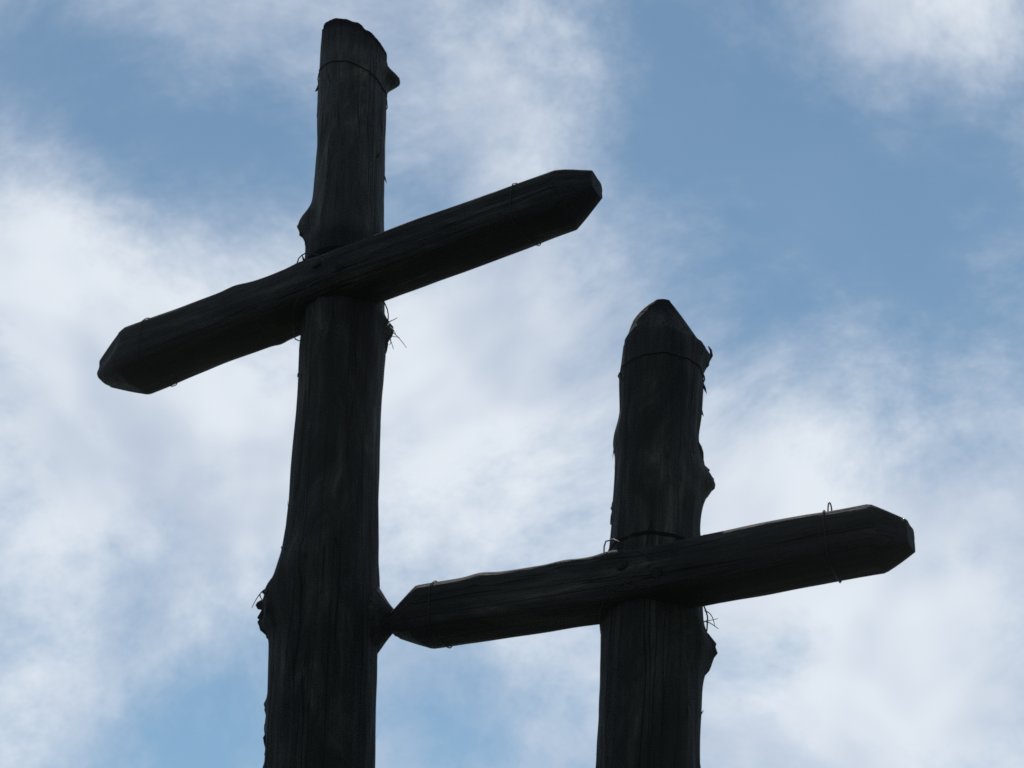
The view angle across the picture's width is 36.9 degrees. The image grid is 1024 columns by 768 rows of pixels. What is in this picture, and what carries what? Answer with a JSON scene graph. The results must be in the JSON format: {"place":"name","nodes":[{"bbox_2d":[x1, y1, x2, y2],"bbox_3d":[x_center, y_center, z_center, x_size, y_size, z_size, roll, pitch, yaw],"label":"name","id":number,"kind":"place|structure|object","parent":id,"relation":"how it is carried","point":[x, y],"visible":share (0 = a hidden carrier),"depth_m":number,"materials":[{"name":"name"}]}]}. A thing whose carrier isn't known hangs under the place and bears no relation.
{"place":"outdoors","nodes":[
{"label":"outdoors","id":0,"kind":"place"},
{"bbox_2d":[0,0,1023,767],"label":"sky","id":1,"kind":"structure","parent":0,"point":[828,194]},
{"label":"ground","id":2,"kind":"structure","parent":0,"visible":0},
{"bbox_2d":[97,18,601,767],"bbox_3d":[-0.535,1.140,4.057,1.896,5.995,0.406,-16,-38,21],"label":"tall cross","id":3,"kind":"object","parent":2,"relation":"on","point":[325,606],"visible":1,"depth_m":4.73,"materials":[{"name":"brown wood"}]},
{"bbox_2d":[388,299,914,767],"bbox_3d":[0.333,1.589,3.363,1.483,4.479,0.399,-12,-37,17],"label":"wooden cross","id":4,"kind":"object","parent":2,"relation":"on","point":[652,582],"visible":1,"depth_m":4.00,"materials":[{"name":"brown wood"}]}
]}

